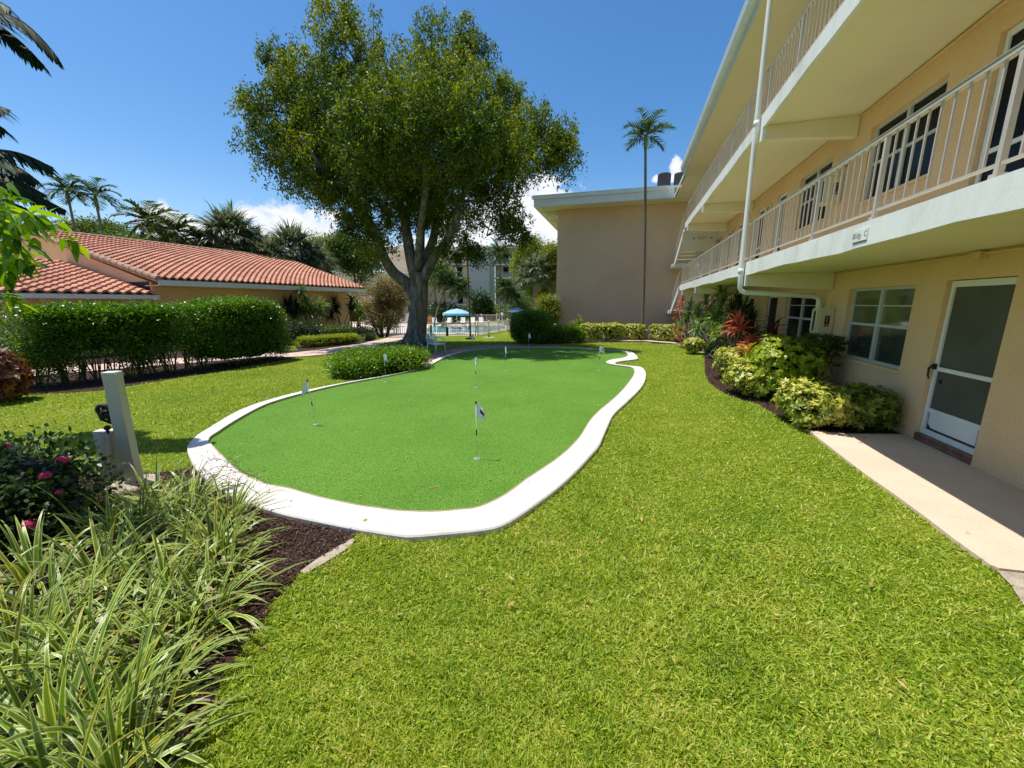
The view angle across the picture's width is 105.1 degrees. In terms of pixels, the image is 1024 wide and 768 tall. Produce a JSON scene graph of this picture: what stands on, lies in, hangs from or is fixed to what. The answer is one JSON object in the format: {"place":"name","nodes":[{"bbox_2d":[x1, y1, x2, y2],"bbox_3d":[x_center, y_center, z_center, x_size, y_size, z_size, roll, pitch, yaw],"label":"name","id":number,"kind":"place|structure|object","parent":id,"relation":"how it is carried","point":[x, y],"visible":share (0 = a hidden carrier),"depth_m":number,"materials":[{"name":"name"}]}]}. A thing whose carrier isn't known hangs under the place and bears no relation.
{"place":"outdoors","nodes":[
{"label":"outdoors","id":0,"kind":"place"},
{"bbox_2d":[32,353,297,375],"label":"path","id":1,"kind":"structure","parent":0,"point":[179,360],"depth_m":12.50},
{"bbox_2d":[285,335,403,355],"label":"garden path","id":2,"kind":"structure","parent":0,"point":[340,348],"depth_m":16.39,"materials":[{"name":"beige concrete"}]},
{"bbox_2d":[0,0,744,303],"label":"sky","id":3,"kind":"structure","parent":0,"point":[136,105],"materials":[{"name":"blue"}]},
{"bbox_2d":[404,344,558,369],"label":"curb","id":4,"kind":"structure","parent":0,"point":[434,356],"depth_m":16.22,"materials":[{"name":"grey concrete"}]},
{"bbox_2d":[0,305,1023,767],"bbox_3d":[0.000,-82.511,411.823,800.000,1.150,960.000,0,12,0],"label":"ground","id":5,"kind":"structure","parent":0,"point":[500,335],"depth_m":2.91,"materials":[{"name":"green plant"}]},
{"bbox_2d":[0,347,35,402],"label":"croton","id":6,"kind":"object","parent":5,"relation":"on","point":[15,378],"visible":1,"depth_m":7.41,"materials":[{"name":"red plant"}]},
{"bbox_2d":[0,2,69,217],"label":"leaning palm","id":7,"kind":"object","parent":5,"relation":"on","point":[23,182],"visible":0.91,"depth_m":4.74,"materials":[{"name":"green plant"}]},
{"bbox_2d":[36,172,92,231],"bbox_3d":[-35.662,-10.365,32.645,3.164,13.107,3.428,0,12,0],"label":"slim palm","id":8,"kind":"object","parent":5,"relation":"on","point":[62,185],"visible":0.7,"depth_m":31.46,"materials":[{"name":"green plant"}]},
{"bbox_2d":[49,211,137,235],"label":"distant tree","id":9,"kind":"object","parent":5,"relation":"on","point":[82,224],"visible":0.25,"depth_m":33.74,"materials":[{"name":"green plant"}]},
{"bbox_2d":[61,175,127,233],"bbox_3d":[-33.669,-10.251,32.766,3.784,12.835,3.617,0,12,0],"label":"slim palm","id":10,"kind":"object","parent":5,"relation":"on","point":[95,191],"visible":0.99,"depth_m":31.56,"materials":[{"name":"green plant"}]},
{"bbox_2d":[106,198,183,242],"bbox_3d":[-26.103,-8.189,29.076,3.718,10.288,4.261,5,13,23],"label":"arching palm","id":11,"kind":"object","parent":5,"relation":"on","point":[147,223],"visible":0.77,"depth_m":27.68,"materials":[{"name":"green plant"}]},
{"bbox_2d":[21,350,298,394],"bbox_3d":[-12.503,-0.281,10.466,8.208,0.001,13.369,10,15,40],"label":"hedge bed","id":12,"kind":"object","parent":5,"relation":"on","point":[91,384],"visible":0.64,"depth_m":10.31,"materials":[{"name":"brown soil"}]},
{"bbox_2d":[0,296,220,388],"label":"leggy hedge","id":13,"kind":"object","parent":12,"relation":"on","point":[61,333],"visible":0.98,"depth_m":9.27,"materials":[{"name":"green plant"}]},
{"bbox_2d":[143,212,201,246],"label":"arching palm","id":14,"kind":"object","parent":5,"relation":"on","point":[174,228],"visible":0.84,"depth_m":27.09,"materials":[{"name":"green plant"}]},
{"bbox_2d":[0,465,356,767],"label":"mulch bed","id":15,"kind":"object","parent":5,"relation":"on","point":[228,655],"visible":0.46,"depth_m":2.83,"materials":[{"name":"brown wood"}]},
{"bbox_2d":[0,182,89,331],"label":"broadleaf tree","id":16,"kind":"object","parent":15,"relation":"on","point":[12,267],"visible":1,"depth_m":2.89,"materials":[{"name":"green plant"}]},
{"bbox_2d":[0,507,114,604],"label":"striped lily","id":17,"kind":"object","parent":15,"relation":"on","point":[23,569],"visible":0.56,"depth_m":2.70,"materials":[{"name":"green plant"}]},
{"bbox_2d":[0,544,127,677],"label":"striped lily","id":18,"kind":"object","parent":15,"relation":"on","point":[18,595],"visible":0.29,"depth_m":2.31,"materials":[{"name":"green plant"}]},
{"bbox_2d":[0,419,132,549],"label":"flowering bush","id":19,"kind":"object","parent":15,"relation":"on","point":[25,475],"visible":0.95,"depth_m":3.12,"materials":[{"name":"green plant"}]},
{"bbox_2d":[0,540,156,707],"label":"striped lily","id":20,"kind":"object","parent":15,"relation":"on","point":[5,637],"visible":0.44,"depth_m":2.10,"materials":[{"name":"green plant"}]},
{"bbox_2d":[0,511,164,670],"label":"striped lily","id":21,"kind":"object","parent":15,"relation":"on","point":[17,577],"visible":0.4,"depth_m":2.44,"materials":[{"name":"green plant"}]},
{"bbox_2d":[0,567,164,767],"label":"striped lily","id":22,"kind":"object","parent":15,"relation":"on","point":[12,731],"visible":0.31,"depth_m":1.84,"materials":[{"name":"green plant"}]},
{"bbox_2d":[27,475,138,536],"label":"striped lily","id":23,"kind":"object","parent":15,"relation":"on","point":[100,514],"visible":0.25,"depth_m":3.35,"materials":[{"name":"green plant"}]},
{"bbox_2d":[0,507,194,623],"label":"striped lily","id":24,"kind":"object","parent":15,"relation":"on","point":[82,556],"visible":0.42,"depth_m":2.62,"materials":[{"name":"green plant"}]},
{"bbox_2d":[3,479,193,581],"bbox_3d":[-3.198,1.071,3.114,1.096,0.724,1.122,4,12,19],"label":"striped lily","id":25,"kind":"object","parent":15,"relation":"on","point":[114,513],"visible":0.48,"depth_m":3.08,"materials":[{"name":"green plant"}]},
{"bbox_2d":[92,428,122,477],"bbox_3d":[-4.281,0.770,4.233,0.250,0.580,0.108,-2,12,-10],"label":"stub post","id":26,"kind":"object","parent":15,"relation":"on","point":[106,441],"visible":0.33,"depth_m":4.17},
{"bbox_2d":[0,544,223,767],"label":"striped lily","id":27,"kind":"object","parent":15,"relation":"on","point":[6,647],"visible":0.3,"depth_m":2.02,"materials":[{"name":"green plant"}]},
{"bbox_2d":[0,565,227,767],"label":"striped lily","id":28,"kind":"object","parent":15,"relation":"on","point":[48,709],"visible":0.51,"depth_m":1.73,"materials":[{"name":"green plant"}]},
{"bbox_2d":[17,468,212,568],"bbox_3d":[-3.021,1.089,3.195,1.309,0.745,1.072,2,12,11],"label":"striped lily","id":29,"kind":"object","parent":15,"relation":"on","point":[102,520],"visible":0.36,"depth_m":3.17,"materials":[{"name":"green plant"}]},
{"bbox_2d":[95,371,162,492],"bbox_3d":[-3.946,0.486,3.979,0.503,1.240,0.468,-2,12,-12],"label":"garden post","id":30,"kind":"object","parent":15,"relation":"on","point":[115,412],"visible":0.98,"depth_m":3.95,"materials":[{"name":"grey paint"}]},
{"bbox_2d":[0,656,257,767],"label":"striped lily","id":31,"kind":"object","parent":15,"relation":"on","point":[40,747],"visible":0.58,"depth_m":1.54,"materials":[{"name":"green plant"}]},
{"bbox_2d":[0,575,260,767],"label":"striped lily","id":32,"kind":"object","parent":15,"relation":"on","point":[130,696],"visible":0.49,"depth_m":1.67,"materials":[{"name":"green plant"}]},
{"bbox_2d":[0,539,268,738],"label":"striped lily","id":33,"kind":"object","parent":15,"relation":"on","point":[149,594],"visible":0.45,"depth_m":2.08,"materials":[{"name":"green plant"}]},
{"bbox_2d":[28,596,250,767],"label":"striped lily","id":34,"kind":"object","parent":15,"relation":"on","point":[189,666],"visible":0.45,"depth_m":1.82,"materials":[{"name":"green plant"}]},
{"bbox_2d":[92,451,205,529],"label":"striped lily","id":35,"kind":"object","parent":15,"relation":"on","point":[135,498],"visible":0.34,"depth_m":3.63,"materials":[{"name":"green plant"}]},
{"bbox_2d":[36,635,262,767],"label":"striped lily","id":36,"kind":"object","parent":15,"relation":"on","point":[105,759],"visible":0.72,"depth_m":1.55,"materials":[{"name":"green plant"}]},
{"bbox_2d":[36,498,269,645],"bbox_3d":[-2.216,1.199,2.460,1.090,0.891,1.210,-10,16,-41],"label":"striped lily","id":37,"kind":"object","parent":15,"relation":"on","point":[163,558],"visible":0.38,"depth_m":2.53,"materials":[{"name":"green plant"}]},
{"bbox_2d":[45,561,280,725],"bbox_3d":[-1.838,1.346,2.107,0.965,0.582,1.012,7,14,31],"label":"striped lily","id":38,"kind":"object","parent":15,"relation":"on","point":[177,623],"visible":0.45,"depth_m":2.11,"materials":[{"name":"green plant"}]},
{"bbox_2d":[81,466,255,555],"bbox_3d":[-2.874,1.101,3.217,1.204,0.620,1.125,0,12,0],"label":"striped lily","id":39,"kind":"object","parent":15,"relation":"on","point":[179,517],"visible":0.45,"depth_m":3.30,"materials":[{"name":"green plant"}]},
{"bbox_2d":[123,455,245,521],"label":"striped lily","id":40,"kind":"object","parent":15,"relation":"on","point":[184,490],"visible":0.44,"depth_m":3.74,"materials":[{"name":"green plant"}]},
{"bbox_2d":[121,488,281,588],"bbox_3d":[-2.223,1.120,2.879,1.030,0.696,0.908,0,12,0],"label":"striped lily","id":41,"kind":"object","parent":15,"relation":"on","point":[203,538],"visible":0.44,"depth_m":2.93,"materials":[{"name":"green plant"}]},
{"bbox_2d":[101,539,315,667],"bbox_3d":[-1.830,1.287,2.320,1.025,0.644,0.981,0,12,0],"label":"striped lily","id":42,"kind":"object","parent":15,"relation":"on","point":[229,589],"visible":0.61,"depth_m":2.36,"materials":[{"name":"green plant"}]},
{"bbox_2d":[153,499,274,569],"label":"striped lily","id":43,"kind":"object","parent":15,"relation":"on","point":[192,525],"visible":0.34,"depth_m":3.02,"materials":[{"name":"green plant"}]},
{"bbox_2d":[150,516,289,612],"bbox_3d":[-2.012,1.202,2.748,0.888,0.612,0.964,0,12,0],"label":"striped lily","id":44,"kind":"object","parent":15,"relation":"on","point":[230,551],"visible":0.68,"depth_m":2.74,"materials":[{"name":"green plant"}]},
{"bbox_2d":[155,470,291,541],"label":"striped lily","id":45,"kind":"object","parent":15,"relation":"on","point":[241,509],"visible":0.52,"depth_m":3.38,"materials":[{"name":"green plant"}]},
{"bbox_2d":[190,451,270,502],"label":"seed stalks","id":46,"kind":"object","parent":15,"relation":"on","point":[227,490],"visible":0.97,"depth_m":3.31,"materials":[{"name":"beige plant"}]},
{"bbox_2d":[0,226,365,358],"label":"tiled house","id":47,"kind":"structure","parent":5,"relation":"on","point":[118,268],"depth_m":17.68,"materials":[{"name":"tile"}]},
{"bbox_2d":[190,201,267,252],"bbox_3d":[-21.160,-8.492,29.958,5.679,10.524,5.834,0,12,0],"label":"fan palm","id":48,"kind":"object","parent":5,"relation":"on","point":[224,221],"visible":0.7,"depth_m":28.37,"materials":[{"name":"green plant"}]},
{"bbox_2d":[172,294,295,363],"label":"clipped hedge","id":49,"kind":"object","parent":5,"relation":"on","point":[246,327],"visible":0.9,"depth_m":11.64,"materials":[{"name":"green plant"}]},
{"bbox_2d":[242,234,297,261],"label":"fan palm","id":50,"kind":"object","parent":5,"relation":"on","point":[270,245],"visible":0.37,"depth_m":28.95,"materials":[{"name":"green plant"}]},
{"bbox_2d":[263,215,325,267],"bbox_3d":[-17.666,-8.416,31.894,5.082,9.592,5.237,9,14,36],"label":"fan palm","id":51,"kind":"object","parent":5,"relation":"on","point":[294,236],"visible":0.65,"depth_m":30.68,"materials":[{"name":"green plant"}]},
{"bbox_2d":[295,237,340,275],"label":"fan palm","id":52,"kind":"object","parent":5,"relation":"on","point":[325,261],"visible":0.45,"depth_m":32.15,"materials":[{"name":"green plant"}]},
{"bbox_2d":[300,538,354,572],"bbox_3d":[-1.351,1.272,2.926,0.087,0.001,0.455,7,13,30],"label":"sandy edge","id":53,"kind":"object","parent":5,"relation":"on","point":[325,558],"visible":0.92,"depth_m":2.90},
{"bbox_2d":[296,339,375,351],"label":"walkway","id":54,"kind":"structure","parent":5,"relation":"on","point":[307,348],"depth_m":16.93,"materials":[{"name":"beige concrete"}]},
{"bbox_2d":[280,315,327,344],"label":"shaded shrub","id":55,"kind":"object","parent":54,"relation":"on","point":[299,328],"visible":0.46,"depth_m":17.57,"materials":[{"name":"green plant"}]},
{"bbox_2d":[287,278,330,323],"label":"dragon plant","id":56,"kind":"object","parent":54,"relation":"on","point":[308,308],"visible":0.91,"depth_m":20.99,"materials":[{"name":"green plant"}]},
{"bbox_2d":[292,332,364,347],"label":"box hedge","id":57,"kind":"object","parent":54,"relation":"on","point":[327,339],"visible":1,"depth_m":17.08,"materials":[{"name":"green plant"}]},
{"bbox_2d":[314,227,393,322],"bbox_3d":[-14.660,-9.603,37.103,6.768,9.918,5.400,0,12,0],"label":"dense tree","id":58,"kind":"object","parent":5,"relation":"on","point":[346,260],"visible":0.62,"depth_m":35.41,"materials":[{"name":"green plant"}]},
{"bbox_2d":[324,350,388,379],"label":"shrub","id":59,"kind":"object","parent":5,"relation":"on","point":[340,367],"visible":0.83,"depth_m":9.76,"materials":[{"name":"green plant"}]},
{"bbox_2d":[316,343,432,377],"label":"shrub","id":60,"kind":"object","parent":5,"relation":"on","point":[401,357],"visible":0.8,"depth_m":10.59,"materials":[{"name":"green plant"}]},
{"bbox_2d":[356,272,409,336],"bbox_3d":[-9.381,-5.964,29.460,4.474,5.070,4.009,-6,13,-27],"label":"bronze tree","id":61,"kind":"object","parent":5,"relation":"on","point":[387,309],"visible":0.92,"depth_m":28.68,"materials":[{"name":"brown plant"}]},
{"bbox_2d":[223,0,587,346],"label":"shade tree","id":62,"kind":"object","parent":5,"relation":"on","point":[360,140],"visible":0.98,"depth_m":14.54,"materials":[{"name":"green plant"}]},
{"bbox_2d":[187,347,645,541],"bbox_3d":[-0.157,-0.173,10.006,6.732,0.115,13.886,4,12,19],"label":"green border","id":63,"kind":"object","parent":5,"relation":"on","point":[525,498],"visible":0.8,"depth_m":3.66,"materials":[{"name":"white concrete"}]},
{"bbox_2d":[209,348,633,510],"bbox_3d":[-0.185,-0.218,10.100,6.275,0.001,13.397,4,12,19],"label":"putting green","id":64,"kind":"object","parent":5,"relation":"on","point":[552,408],"visible":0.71,"depth_m":5.79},
{"bbox_2d":[208,347,634,511],"bbox_3d":[-0.185,-0.249,10.094,6.287,0.010,13.409,4,12,19],"label":"turf edge seam","id":65,"kind":"object","parent":64,"relation":"on","point":[398,509],"visible":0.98,"depth_m":4.47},
{"bbox_2d":[427,299,475,322],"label":"background shrub","id":66,"kind":"object","parent":5,"relation":"on","point":[441,309],"visible":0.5,"depth_m":58.18,"materials":[{"name":"green plant"}]},
{"bbox_2d":[350,321,554,334],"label":"pool deck","id":67,"kind":"structure","parent":5,"relation":"on","point":[405,325],"depth_m":53.26,"materials":[{"name":"concrete"}]},
{"bbox_2d":[440,272,471,326],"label":"clump palm","id":68,"kind":"object","parent":5,"relation":"on","point":[460,282],"visible":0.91,"depth_m":49.30,"materials":[{"name":"green plant"}]},
{"bbox_2d":[383,244,555,317],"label":"condominium","id":69,"kind":"structure","parent":5,"relation":"on","point":[483,279],"depth_m":80.42,"materials":[{"name":"beige paint"}]},
{"bbox_2d":[467,286,495,319],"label":"rubber tree","id":70,"kind":"object","parent":5,"relation":"on","point":[481,303],"visible":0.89,"depth_m":67.55,"materials":[{"name":"green plant"}]},
{"bbox_2d":[485,238,513,322],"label":"feather palm","id":71,"kind":"object","parent":5,"relation":"on","point":[500,256],"visible":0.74,"depth_m":57.46,"materials":[{"name":"green plant"}]},
{"bbox_2d":[492,273,517,319],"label":"feather palm","id":72,"kind":"object","parent":5,"relation":"on","point":[504,283],"visible":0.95,"depth_m":54.17,"materials":[{"name":"green plant"}]},
{"bbox_2d":[508,308,552,344],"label":"round bush","id":73,"kind":"object","parent":5,"relation":"on","point":[525,323],"visible":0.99,"depth_m":17.69,"materials":[{"name":"green plant"}]},
{"bbox_2d":[506,231,556,305],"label":"lime tree","id":74,"kind":"object","parent":5,"relation":"on","point":[516,263],"visible":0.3,"depth_m":43.58,"materials":[{"name":"green plant"}]},
{"bbox_2d":[513,249,556,309],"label":"fan palm","id":75,"kind":"object","parent":5,"relation":"on","point":[538,262],"visible":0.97,"depth_m":41.02,"materials":[{"name":"green plant"}]},
{"bbox_2d":[529,292,563,325],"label":"lime shrub","id":76,"kind":"object","parent":5,"relation":"on","point":[550,307],"visible":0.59,"depth_m":26.24,"materials":[{"name":"green plant"}]},
{"bbox_2d":[541,238,556,298],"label":"lime tree","id":77,"kind":"object","parent":5,"relation":"on","point":[551,251],"visible":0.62,"depth_m":41.52,"materials":[{"name":"green plant"}]},
{"bbox_2d":[540,338,651,343],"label":"mulch bed","id":78,"kind":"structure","parent":5,"relation":"on","point":[587,340],"depth_m":20.32,"materials":[{"name":"brown soil"}]},
{"bbox_2d":[540,323,589,343],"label":"foundation hedge","id":79,"kind":"object","parent":78,"relation":"on","point":[577,335],"visible":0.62,"depth_m":18.64,"materials":[{"name":"green plant"}]},
{"bbox_2d":[580,322,626,340],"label":"foundation hedge","id":80,"kind":"object","parent":78,"relation":"on","point":[609,330],"visible":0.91,"depth_m":19.32,"materials":[{"name":"green plant"}]},
{"bbox_2d":[532,173,717,338],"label":"wing building","id":81,"kind":"structure","parent":5,"relation":"on","point":[599,275],"depth_m":25.57,"materials":[{"name":"beige paint"}]},
{"bbox_2d":[621,106,675,339],"bbox_3d":[6.462,-7.501,19.536,2.661,10.848,2.595,0,12,0],"label":"slim palm","id":82,"kind":"object","parent":5,"relation":"on","point":[647,124],"visible":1,"depth_m":18.73,"materials":[{"name":"green plant"}]},
{"bbox_2d":[652,339,901,433],"bbox_3d":[6.397,-0.821,13.091,2.700,0.001,15.500,3,12,16],"label":"mulch bed","id":83,"kind":"object","parent":5,"relation":"on","point":[826,428],"visible":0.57,"depth_m":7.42,"materials":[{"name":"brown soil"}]},
{"bbox_2d":[648,323,681,340],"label":"foundation hedge","id":84,"kind":"object","parent":83,"relation":"on","point":[658,331],"visible":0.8,"depth_m":19.19,"materials":[{"name":"green plant"}]},
{"bbox_2d":[684,294,722,354],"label":"dragon plant","id":85,"kind":"object","parent":83,"relation":"on","point":[697,317],"visible":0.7,"depth_m":15.13,"materials":[{"name":"green plant"}]},
{"bbox_2d":[702,285,733,351],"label":"dragon plant","id":86,"kind":"object","parent":83,"relation":"on","point":[721,300],"visible":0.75,"depth_m":13.01,"materials":[{"name":"green plant"}]},
{"bbox_2d":[704,297,737,364],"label":"dragon plant","id":87,"kind":"object","parent":83,"relation":"on","point":[718,331],"visible":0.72,"depth_m":11.88,"materials":[{"name":"green plant"}]},
{"bbox_2d":[710,345,751,376],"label":"variegated bush","id":88,"kind":"object","parent":83,"relation":"on","point":[723,356],"visible":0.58,"depth_m":9.51,"materials":[{"name":"green plant"}]},
{"bbox_2d":[717,308,759,348],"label":"ti plant","id":89,"kind":"object","parent":83,"relation":"on","point":[738,320],"visible":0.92,"depth_m":10.15,"materials":[{"name":"red plant"}]},
{"bbox_2d":[719,288,765,351],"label":"dragon plant","id":90,"kind":"object","parent":83,"relation":"on","point":[748,314],"visible":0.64,"depth_m":10.61,"materials":[{"name":"green plant"}]},
{"bbox_2d":[720,357,772,397],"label":"variegated bush","id":91,"kind":"object","parent":83,"relation":"on","point":[740,376],"visible":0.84,"depth_m":7.68,"materials":[{"name":"green plant"}]},
{"bbox_2d":[741,334,829,398],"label":"lime bush","id":92,"kind":"object","parent":83,"relation":"on","point":[777,361],"visible":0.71,"depth_m":7.24,"materials":[{"name":"green plant"}]},
{"bbox_2d":[768,376,861,428],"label":"variegated bush","id":93,"kind":"object","parent":83,"relation":"on","point":[804,402],"visible":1,"depth_m":5.75,"materials":[{"name":"green plant"}]},
{"bbox_2d":[783,332,851,384],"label":"airy shrub","id":94,"kind":"object","parent":83,"relation":"on","point":[835,341],"visible":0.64,"depth_m":7.14,"materials":[{"name":"green plant"}]},
{"bbox_2d":[827,381,903,430],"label":"variegated bush","id":95,"kind":"object","parent":83,"relation":"on","point":[874,404],"visible":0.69,"depth_m":5.62,"materials":[{"name":"green plant"}]},
{"bbox_2d":[665,0,1023,489],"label":"apartment building","id":96,"kind":"structure","parent":5,"relation":"on","point":[909,114],"depth_m":5.48,"materials":[{"name":"beige paint"}]},
{"bbox_2d":[780,293,816,343],"bbox_3d":[6.785,-1.528,9.270,0.150,1.195,1.760,3,12,16],"label":"window","id":97,"kind":"structure","parent":96,"relation":"in","point":[799,314],"depth_m":9.36,"materials":[{"name":"glass"}]},
{"bbox_2d":[792,159,832,233],"bbox_3d":[6.836,-4.206,8.889,0.150,1.255,1.670,3,12,16],"label":"window","id":98,"kind":"structure","parent":96,"relation":"in","point":[828,165],"depth_m":9.10,"materials":[{"name":"metal"}]},
{"bbox_2d":[809,308,835,333],"bbox_3d":[6.161,-1.252,7.801,0.280,0.500,0.319,3,12,16],"label":"extinguisher cabinet","id":99,"kind":"object","parent":96,"relation":"attached to","point":[822,320],"visible":0.98,"depth_m":7.68,"materials":[{"name":"beige metal"}]},
{"bbox_2d":[820,175,843,206],"bbox_3d":[6.300,-3.817,7.762,0.280,0.500,0.319,3,12,16],"label":"extinguisher cabinet","id":100,"kind":"object","parent":96,"relation":"attached to","point":[831,190],"visible":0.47,"depth_m":7.64,"materials":[{"name":"beige paint"}]},
{"bbox_2d":[836,285,915,373],"bbox_3d":[5.953,-0.938,6.439,0.150,1.265,1.800,3,12,16],"label":"window","id":101,"kind":"structure","parent":96,"relation":"in","point":[879,317],"depth_m":6.37,"materials":[{"name":"glass"}]},
{"bbox_2d":[856,77,948,206],"bbox_3d":[6.002,-3.621,6.057,0.150,1.255,1.790,3,12,16],"label":"window","id":102,"kind":"structure","parent":96,"relation":"in","point":[938,90],"depth_m":5.95,"materials":[{"name":"metal"}]},
{"bbox_2d":[920,277,1017,454],"bbox_3d":[5.417,-0.232,4.712,0.132,1.990,0.940,3,12,16],"label":"door","id":103,"kind":"structure","parent":96,"relation":"in","point":[977,312],"depth_m":4.70,"materials":[{"name":"white paint"}]},
{"bbox_2d":[974,20,1023,183],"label":"door","id":104,"kind":"structure","parent":96,"relation":"in","point":[1015,35],"depth_m":4.39,"materials":[{"name":"white paint"}]},
{"bbox_2d":[808,430,1023,572],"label":"walkway","id":105,"kind":"structure","parent":5,"relation":"on","point":[954,499],"depth_m":3.87,"materials":[{"name":"concrete"}]},
{"bbox_2d":[997,570,1023,602],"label":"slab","id":106,"kind":"object","parent":5,"relation":"on","point":[1016,579],"visible":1,"depth_m":2.65,"materials":[{"name":"beige concrete"}]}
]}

